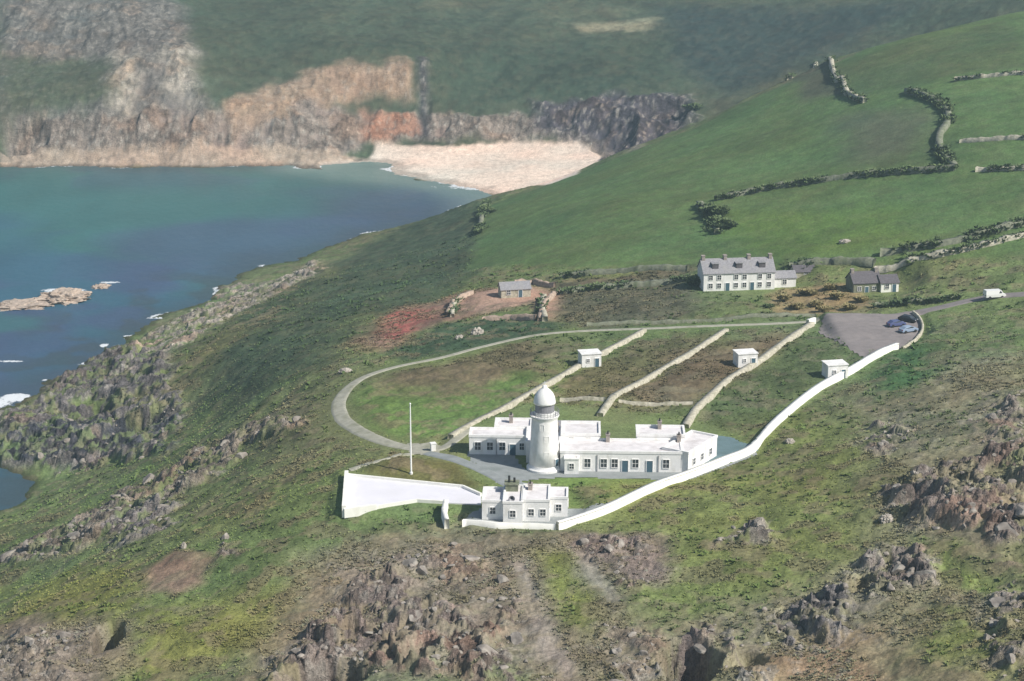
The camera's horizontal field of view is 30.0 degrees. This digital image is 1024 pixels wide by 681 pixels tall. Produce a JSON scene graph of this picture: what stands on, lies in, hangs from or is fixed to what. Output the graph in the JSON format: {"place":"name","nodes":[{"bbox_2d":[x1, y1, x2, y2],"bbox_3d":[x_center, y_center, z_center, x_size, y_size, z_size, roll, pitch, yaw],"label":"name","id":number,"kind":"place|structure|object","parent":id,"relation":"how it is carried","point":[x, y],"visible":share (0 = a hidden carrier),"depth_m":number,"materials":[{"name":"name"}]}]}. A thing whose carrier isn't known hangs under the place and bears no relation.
{"place":"outdoors","nodes":[
{"label":"outdoors","id":0,"kind":"place"},
{"bbox_2d":[0,162,490,509],"bbox_3d":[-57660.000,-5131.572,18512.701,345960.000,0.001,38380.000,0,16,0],"label":"sea","id":1,"kind":"structure","parent":0,"point":[147,244],"depth_m":768.15,"materials":[{"name":"liquid"}]},
{"bbox_2d":[0,297,58,310],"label":"sea rock","id":2,"kind":"object","parent":1,"relation":"in","point":[18,304],"visible":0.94,"depth_m":656.92,"materials":[{"name":"stone"}]},
{"bbox_2d":[32,287,91,305],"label":"sea rock","id":3,"kind":"object","parent":1,"relation":"in","point":[64,296],"visible":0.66,"depth_m":663.50,"materials":[{"name":"stone"}]},
{"bbox_2d":[91,283,110,288],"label":"sea rock","id":4,"kind":"object","parent":1,"relation":"in","point":[101,286],"visible":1,"depth_m":682.83,"materials":[{"name":"stone"}]},
{"bbox_2d":[349,453,413,470],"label":"path","id":5,"kind":"structure","parent":0,"point":[375,461],"depth_m":357.42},
{"bbox_2d":[407,442,439,454],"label":"courtyard","id":6,"kind":"structure","parent":0,"point":[420,449],"depth_m":366.31,"materials":[{"name":"beige concrete"}]},
{"bbox_2d":[321,138,600,194],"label":"beach","id":7,"kind":"structure","parent":0,"point":[505,165],"depth_m":903.10,"materials":[{"name":"beige sand"}]},
{"bbox_2d":[423,451,527,485],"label":"path","id":8,"kind":"structure","parent":0,"point":[495,476],"depth_m":354.19,"materials":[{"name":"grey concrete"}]},
{"bbox_2d":[0,0,1023,680],"bbox_3d":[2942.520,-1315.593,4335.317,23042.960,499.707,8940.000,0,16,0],"label":"ground","id":9,"kind":"structure","parent":0,"point":[314,84],"depth_m":481.73,"materials":[{"name":"green plant"}]},
{"bbox_2d":[0,549,15,560],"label":"boulder","id":10,"kind":"object","parent":9,"relation":"on","point":[3,556],"visible":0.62,"depth_m":402.77,"materials":[{"name":"stone"}]},
{"bbox_2d":[60,631,70,638],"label":"boulder","id":11,"kind":"object","parent":9,"relation":"on","point":[64,634],"visible":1,"depth_m":313.86,"materials":[{"name":"stone"}]},
{"bbox_2d":[66,531,80,538],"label":"boulder","id":12,"kind":"object","parent":9,"relation":"on","point":[76,534],"visible":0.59,"depth_m":393.26,"materials":[{"name":"stone"}]},
{"bbox_2d":[143,473,155,484],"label":"boulder","id":13,"kind":"object","parent":9,"relation":"on","point":[148,477],"visible":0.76,"depth_m":422.06,"materials":[{"name":"stone"}]},
{"bbox_2d":[234,452,247,458],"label":"boulder","id":14,"kind":"object","parent":9,"relation":"on","point":[240,455],"visible":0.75,"depth_m":399.70,"materials":[{"name":"stone"}]},
{"bbox_2d":[402,557,417,565],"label":"boulder","id":15,"kind":"object","parent":9,"relation":"on","point":[406,562],"visible":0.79,"depth_m":315.71,"materials":[{"name":"stone"}]},
{"bbox_2d":[409,403,412,474],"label":"flagpole","id":16,"kind":"object","parent":9,"relation":"on","point":[411,472],"visible":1,"depth_m":350.07,"materials":[{"name":"metal"}]},
{"bbox_2d":[342,470,481,518],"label":"catchment apron","id":17,"kind":"object","parent":9,"relation":"on","point":[362,494],"visible":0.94,"depth_m":342.82,"materials":[{"name":"white concrete"}]},
{"bbox_2d":[408,610,422,621],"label":"boulder","id":18,"kind":"object","parent":9,"relation":"on","point":[419,614],"visible":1,"depth_m":293.49,"materials":[{"name":"stone"}]},
{"bbox_2d":[416,565,427,575],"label":"boulder","id":19,"kind":"object","parent":9,"relation":"on","point":[422,570],"visible":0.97,"depth_m":312.33,"materials":[{"name":"stone"}]},
{"bbox_2d":[441,499,449,528],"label":"yard wall","id":20,"kind":"structure","parent":9,"relation":"on","point":[444,515],"depth_m":330.87,"materials":[{"name":"white paint"}]},
{"bbox_2d":[445,293,464,316],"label":"hedge bank","id":21,"kind":"structure","parent":9,"relation":"on","point":[454,309],"depth_m":501.17,"materials":[{"name":"green plant"}]},
{"bbox_2d":[446,290,473,314],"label":"ruined wall","id":22,"kind":"structure","parent":9,"relation":"on","point":[467,294],"depth_m":513.22,"materials":[{"name":"stone"}]},
{"bbox_2d":[462,555,479,560],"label":"boulder","id":23,"kind":"object","parent":9,"relation":"on","point":[470,557],"visible":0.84,"depth_m":314.67,"materials":[{"name":"stone"}]},
{"bbox_2d":[471,327,483,334],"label":"pale boulder","id":24,"kind":"object","parent":9,"relation":"on","point":[477,331],"visible":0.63,"depth_m":462.86,"materials":[{"name":"stone"}]},
{"bbox_2d":[472,198,491,233],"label":"hedge bank","id":25,"kind":"structure","parent":9,"relation":"on","point":[479,227],"depth_m":683.32,"materials":[{"name":"green plant"}]},
{"bbox_2d":[480,206,496,212],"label":"shrub","id":26,"kind":"object","parent":25,"relation":"on","point":[487,209],"visible":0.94,"depth_m":696.11,"materials":[{"name":"green plant"}]},
{"bbox_2d":[476,644,497,654],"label":"boulder","id":27,"kind":"object","parent":9,"relation":"on","point":[483,648],"visible":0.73,"depth_m":279.41,"materials":[{"name":"stone"}]},
{"bbox_2d":[497,574,508,582],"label":"boulder","id":28,"kind":"object","parent":9,"relation":"on","point":[501,578],"visible":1,"depth_m":303.69,"materials":[{"name":"stone"}]},
{"bbox_2d":[462,519,555,529],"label":"front wall","id":29,"kind":"structure","parent":9,"relation":"on","point":[506,525],"depth_m":325.18,"materials":[{"name":"white paint"}]},
{"bbox_2d":[482,313,536,320],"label":"ruined wall","id":30,"kind":"structure","parent":9,"relation":"on","point":[522,317],"depth_m":477.35,"materials":[{"name":"beige stone"}]},
{"bbox_2d":[0,259,1023,680],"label":"heather scrub","id":31,"kind":"object","parent":9,"relation":"on","point":[538,543],"visible":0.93,"depth_m":317.44,"materials":[{"name":"plant"}]},
{"bbox_2d":[0,240,1023,680],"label":"gorse scrub","id":32,"kind":"object","parent":9,"relation":"on","point":[566,366],"visible":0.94,"depth_m":388.44,"materials":[{"name":"green plant"}]},
{"bbox_2d":[0,390,1023,680],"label":"loose stones","id":33,"kind":"object","parent":9,"relation":"on","point":[632,634],"visible":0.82,"depth_m":295.91,"materials":[{"name":"stone"}]},
{"bbox_2d":[497,280,531,297],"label":"stone shed","id":34,"kind":"structure","parent":9,"relation":"on","point":[512,289],"depth_m":509.06,"materials":[{"name":"grey stone"}]},
{"bbox_2d":[510,632,523,644],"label":"boulder","id":35,"kind":"object","parent":9,"relation":"on","point":[516,638],"visible":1,"depth_m":284.16,"materials":[{"name":"stone"}]},
{"bbox_2d":[514,278,555,287],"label":"ruined wall","id":36,"kind":"structure","parent":9,"relation":"on","point":[538,282],"depth_m":520.32,"materials":[{"name":"beige stone"}]},
{"bbox_2d":[466,503,603,523],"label":"yard","id":37,"kind":"structure","parent":9,"relation":"on","point":[476,515],"depth_m":331.16,"materials":[{"name":"grey concrete"}]},
{"bbox_2d":[481,475,568,521],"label":"fog signal building","id":38,"kind":"structure","parent":37,"relation":"on","point":[513,500],"depth_m":329.22,"materials":[{"name":"white paint"}]},
{"bbox_2d":[534,293,548,321],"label":"hedge bank","id":39,"kind":"structure","parent":9,"relation":"on","point":[544,311],"depth_m":482.29,"materials":[{"name":"green plant"}]},
{"bbox_2d":[448,328,646,438],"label":"garden wall","id":40,"kind":"structure","parent":9,"relation":"on","point":[513,403],"depth_m":404.59,"materials":[{"name":"stone"}]},
{"bbox_2d":[538,290,559,320],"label":"ruined wall","id":41,"kind":"structure","parent":9,"relation":"on","point":[551,295],"depth_m":492.62,"materials":[{"name":"beige stone"}]},
{"bbox_2d":[560,396,605,402],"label":"cross wall","id":42,"kind":"structure","parent":9,"relation":"on","point":[593,398],"depth_m":393.19,"materials":[{"name":"stone"}]},
{"bbox_2d":[579,538,588,545],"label":"boulder","id":43,"kind":"object","parent":9,"relation":"on","point":[583,541],"visible":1,"depth_m":316.54,"materials":[{"name":"stone"}]},
{"bbox_2d":[577,348,601,367],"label":"garden hut","id":44,"kind":"object","parent":9,"relation":"on","point":[590,357],"visible":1,"depth_m":420.51,"materials":[{"name":"grey paint"}]},
{"bbox_2d":[469,412,717,473],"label":"keepers block","id":45,"kind":"structure","parent":9,"relation":"on","point":[584,446],"depth_m":355.72,"materials":[{"name":"white paint"}]},
{"bbox_2d":[499,442,505,450],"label":"window","id":46,"kind":"structure","parent":45,"relation":"in","point":[502,445],"depth_m":359.50,"materials":[{"name":"white glass"}]},
{"bbox_2d":[509,444,515,454],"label":"door","id":47,"kind":"structure","parent":45,"relation":"in","point":[512,447],"depth_m":359.59,"materials":[{"name":"blue paint"}]},
{"bbox_2d":[584,458,590,467],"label":"window","id":48,"kind":"structure","parent":45,"relation":"in","point":[587,461],"depth_m":350.75,"materials":[{"name":"white glass"}]},
{"bbox_2d":[600,458,606,467],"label":"window","id":49,"kind":"structure","parent":45,"relation":"in","point":[603,462],"depth_m":350.66,"materials":[{"name":"white glass"}]},
{"bbox_2d":[611,459,617,467],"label":"window","id":50,"kind":"structure","parent":45,"relation":"in","point":[614,462],"depth_m":350.58,"materials":[{"name":"white glass"}]},
{"bbox_2d":[621,460,628,471],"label":"door","id":51,"kind":"structure","parent":45,"relation":"in","point":[625,463],"depth_m":350.58,"materials":[{"name":"blue paint"}]},
{"bbox_2d":[632,459,638,467],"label":"window","id":52,"kind":"structure","parent":45,"relation":"in","point":[635,462],"depth_m":350.41,"materials":[{"name":"white glass"}]},
{"bbox_2d":[646,460,652,471],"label":"door","id":53,"kind":"structure","parent":45,"relation":"in","point":[649,463],"depth_m":350.49,"materials":[{"name":"blue paint"}]},
{"bbox_2d":[662,459,669,468],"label":"window","id":54,"kind":"structure","parent":45,"relation":"in","point":[666,462],"depth_m":350.32,"materials":[{"name":"white glass"}]},
{"bbox_2d":[550,264,688,277],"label":"hedge bank","id":55,"kind":"structure","parent":9,"relation":"on","point":[600,271],"depth_m":519.39,"materials":[{"name":"green plant"}]},
{"bbox_2d":[556,273,690,293],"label":"hedge bank","id":56,"kind":"structure","parent":9,"relation":"on","point":[622,284],"depth_m":502.12,"materials":[{"name":"stone"}]},
{"bbox_2d":[619,399,692,406],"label":"cross wall","id":57,"kind":"structure","parent":9,"relation":"on","point":[654,404],"depth_m":389.69,"materials":[{"name":"stone"}]},
{"bbox_2d":[597,328,728,416],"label":"garden wall","id":58,"kind":"structure","parent":9,"relation":"on","point":[606,405],"depth_m":411.43,"materials":[{"name":"stone"}]},
{"bbox_2d":[683,274,700,285],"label":"shrub","id":59,"kind":"object","parent":9,"relation":"on","point":[693,280],"visible":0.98,"depth_m":490.52,"materials":[{"name":"green plant"}]},
{"bbox_2d":[680,102,704,110],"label":"shrub","id":60,"kind":"object","parent":9,"relation":"on","point":[695,106],"visible":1,"depth_m":922.01,"materials":[{"name":"green plant"}]},
{"bbox_2d":[693,643,706,653],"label":"boulder","id":61,"kind":"object","parent":9,"relation":"on","point":[700,648],"visible":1,"depth_m":275.80,"materials":[{"name":"stone"}]},
{"bbox_2d":[587,312,815,325],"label":"roadside wall","id":62,"kind":"structure","parent":9,"relation":"on","point":[725,319],"depth_m":457.72,"materials":[{"name":"stone"}]},
{"bbox_2d":[694,201,726,234],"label":"hedge bank","id":63,"kind":"structure","parent":9,"relation":"on","point":[711,219],"depth_m":551.92,"materials":[{"name":"green plant"}]},
{"bbox_2d":[702,204,733,215],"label":"shrub","id":64,"kind":"object","parent":9,"relation":"on","point":[721,210],"visible":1,"depth_m":555.91,"materials":[{"name":"green plant"}]},
{"bbox_2d":[714,217,738,227],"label":"shrub","id":65,"kind":"object","parent":9,"relation":"on","point":[725,222],"visible":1,"depth_m":542.98,"materials":[{"name":"green plant"}]},
{"bbox_2d":[556,343,898,529],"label":"boundary wall","id":66,"kind":"structure","parent":9,"relation":"on","point":[753,446],"depth_m":353.76,"materials":[{"name":"white paint"}]},
{"bbox_2d":[732,348,758,367],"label":"garden hut","id":67,"kind":"object","parent":9,"relation":"on","point":[742,357],"visible":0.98,"depth_m":414.67,"materials":[{"name":"grey paint"}]},
{"bbox_2d":[697,253,796,290],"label":"cottage terrace","id":68,"kind":"structure","parent":9,"relation":"on","point":[747,272],"depth_m":487.56,"materials":[{"name":"white painted render"},{"name":"grey slate"},{"name":"glass"}]},
{"bbox_2d":[682,322,814,428],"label":"garden wall","id":69,"kind":"structure","parent":9,"relation":"on","point":[699,405],"depth_m":406.83,"materials":[{"name":"stone"}]},
{"bbox_2d":[776,294,792,300],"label":"garden bush","id":70,"kind":"object","parent":9,"relation":"on","point":[785,297],"visible":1,"depth_m":474.85,"materials":[{"name":"plant"}]},
{"bbox_2d":[788,302,804,308],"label":"garden bush","id":71,"kind":"object","parent":9,"relation":"on","point":[798,305],"visible":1,"depth_m":466.26,"materials":[{"name":"plant"}]},
{"bbox_2d":[789,264,814,278],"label":"long shed","id":72,"kind":"structure","parent":9,"relation":"on","point":[799,271],"depth_m":496.32,"materials":[{"name":"stone"}]},
{"bbox_2d":[802,288,817,294],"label":"garden bush","id":73,"kind":"object","parent":9,"relation":"on","point":[811,291],"visible":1,"depth_m":478.07,"materials":[{"name":"plant"}]},
{"bbox_2d":[808,299,823,306],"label":"garden bush","id":74,"kind":"object","parent":9,"relation":"on","point":[814,303],"visible":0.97,"depth_m":468.12,"materials":[{"name":"plant"}]},
{"bbox_2d":[815,305,830,311],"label":"garden bush","id":75,"kind":"object","parent":9,"relation":"on","point":[823,308],"visible":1,"depth_m":460.82,"materials":[{"name":"plant"}]},
{"bbox_2d":[783,55,868,102],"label":"hedge bank","id":76,"kind":"structure","parent":9,"relation":"on","point":[836,76],"depth_m":690.30,"materials":[{"name":"stone"}]},
{"bbox_2d":[822,282,837,288],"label":"garden bush","id":77,"kind":"object","parent":9,"relation":"on","point":[827,285],"visible":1,"depth_m":479.83,"materials":[{"name":"plant"}]},
{"bbox_2d":[785,256,875,269],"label":"hedge bank","id":78,"kind":"structure","parent":9,"relation":"on","point":[859,261],"depth_m":495.90,"materials":[{"name":"stone"}]},
{"bbox_2d":[821,359,848,377],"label":"garden hut","id":79,"kind":"object","parent":9,"relation":"on","point":[830,367],"visible":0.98,"depth_m":400.81,"materials":[{"name":"grey paint"}]},
{"bbox_2d":[827,292,844,298],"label":"garden bush","id":80,"kind":"object","parent":9,"relation":"on","point":[837,295],"visible":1,"depth_m":472.92,"materials":[{"name":"plant"}]},
{"bbox_2d":[713,162,959,200],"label":"hedge bank","id":81,"kind":"structure","parent":9,"relation":"on","point":[858,173],"depth_m":566.49,"materials":[{"name":"stone"}]},
{"bbox_2d":[842,302,857,309],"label":"garden bush","id":82,"kind":"object","parent":9,"relation":"on","point":[847,305],"visible":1,"depth_m":460.32,"materials":[{"name":"plant"}]},
{"bbox_2d":[852,295,870,302],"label":"garden bush","id":83,"kind":"object","parent":9,"relation":"on","point":[860,298],"visible":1,"depth_m":467.66,"materials":[{"name":"plant"}]},
{"bbox_2d":[845,267,879,292],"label":"dark house","id":84,"kind":"structure","parent":9,"relation":"on","point":[861,281],"depth_m":476.76,"materials":[{"name":"stone"}]},
{"bbox_2d":[818,311,920,356],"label":"car park","id":85,"kind":"structure","parent":9,"relation":"on","point":[861,334],"depth_m":435.80,"materials":[{"name":"grey asphalt"}]},
{"bbox_2d":[886,319,905,327],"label":"parked car","id":86,"kind":"object","parent":85,"relation":"on","point":[893,323],"visible":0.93,"depth_m":438.42,"materials":[{"name":"blue paint"}]},
{"bbox_2d":[898,325,917,333],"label":"parked car","id":87,"kind":"object","parent":85,"relation":"on","point":[905,329],"visible":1,"depth_m":433.65,"materials":[{"name":"blue paint"}]},
{"bbox_2d":[898,314,917,322],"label":"parked car","id":88,"kind":"object","parent":85,"relation":"on","point":[907,317],"visible":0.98,"depth_m":442.46,"materials":[{"name":"black paint"}]},
{"bbox_2d":[901,310,923,348],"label":"car park wall","id":89,"kind":"structure","parent":85,"relation":"on","point":[919,318],"depth_m":432.60,"materials":[{"name":"stone"}]},
{"bbox_2d":[879,513,892,523],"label":"pale boulder","id":90,"kind":"object","parent":9,"relation":"on","point":[886,518],"visible":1,"depth_m":306.15,"materials":[{"name":"stone"}]},
{"bbox_2d":[878,274,899,292],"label":"cream shed","id":91,"kind":"structure","parent":9,"relation":"on","point":[889,282],"depth_m":476.63,"materials":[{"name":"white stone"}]},
{"bbox_2d":[891,563,905,574],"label":"boulder","id":92,"kind":"object","parent":9,"relation":"on","point":[898,567],"visible":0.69,"depth_m":286.98,"materials":[{"name":"stone"}]},
{"bbox_2d":[868,293,963,307],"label":"hedge bank","id":93,"kind":"structure","parent":9,"relation":"on","point":[918,300],"depth_m":456.54,"materials":[{"name":"green plant"}]},
{"bbox_2d":[914,569,936,578],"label":"boulder","id":94,"kind":"object","parent":9,"relation":"on","point":[923,572],"visible":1,"depth_m":280.93,"materials":[{"name":"stone"}]},
{"bbox_2d":[904,86,957,167],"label":"hedge bank","id":95,"kind":"structure","parent":9,"relation":"on","point":[945,155],"depth_m":591.29,"materials":[{"name":"stone"}]},
{"bbox_2d":[875,230,1023,272],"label":"hedge bank","id":96,"kind":"structure","parent":9,"relation":"on","point":[911,257],"depth_m":484.73,"materials":[{"name":"stone"}]},
{"bbox_2d":[880,216,1023,256],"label":"hedge bank","id":97,"kind":"structure","parent":9,"relation":"on","point":[972,234],"depth_m":491.11,"materials":[{"name":"stone"}]},
{"bbox_2d":[953,69,1023,80],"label":"hedge bank","id":98,"kind":"structure","parent":9,"relation":"on","point":[983,75],"depth_m":633.30,"materials":[{"name":"stone"}]},
{"bbox_2d":[959,133,1023,142],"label":"hedge bank","id":99,"kind":"structure","parent":9,"relation":"on","point":[996,138],"depth_m":563.54,"materials":[{"name":"stone"}]},
{"bbox_2d":[989,597,1005,607],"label":"boulder","id":100,"kind":"object","parent":9,"relation":"on","point":[996,602],"visible":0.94,"depth_m":265.59,"materials":[{"name":"stone"}]},
{"bbox_2d":[975,163,1023,171],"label":"hedge bank","id":101,"kind":"structure","parent":9,"relation":"on","point":[1006,167],"depth_m":538.63,"materials":[{"name":"stone"}]},
{"bbox_2d":[995,522,1018,535],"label":"boulder","id":102,"kind":"object","parent":9,"relation":"on","point":[1003,526],"visible":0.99,"depth_m":286.76,"materials":[{"name":"stone"}]},
{"bbox_2d":[1006,653,1015,663],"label":"boulder","id":103,"kind":"object","parent":9,"relation":"on","point":[1010,657],"visible":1,"depth_m":245.83,"materials":[{"name":"stone"}]},
{"bbox_2d":[1015,505,1023,516],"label":"boulder","id":104,"kind":"object","parent":9,"relation":"on","point":[1019,511],"visible":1,"depth_m":289.86,"materials":[{"name":"stone"}]},
{"bbox_2d":[331,317,818,450],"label":"track","id":105,"kind":"structure","parent":0,"point":[341,416],"depth_m":410.25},
{"bbox_2d":[467,451,756,482],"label":"pavement","id":106,"kind":"structure","parent":0,"point":[506,465],"depth_m":350.61,"materials":[{"name":"grey concrete"}]},
{"bbox_2d":[526,382,559,473],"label":"lighthouse","id":107,"kind":"object","parent":106,"relation":"on","point":[544,447],"visible":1,"depth_m":349.13,"materials":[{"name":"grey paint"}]},
{"bbox_2d":[706,436,757,462],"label":"pavement","id":108,"kind":"structure","parent":0,"point":[727,445],"depth_m":364.92,"materials":[{"name":"blue paint"}]},
{"bbox_2d":[897,292,1023,314],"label":"road","id":109,"kind":"structure","parent":0,"point":[956,303],"depth_m":449.66,"materials":[{"name":"grey asphalt"}]},
{"bbox_2d":[983,289,1005,298],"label":"parked van","id":110,"kind":"object","parent":109,"relation":"on","point":[989,293],"visible":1,"depth_m":447.50,"materials":[{"name":"white paint"}]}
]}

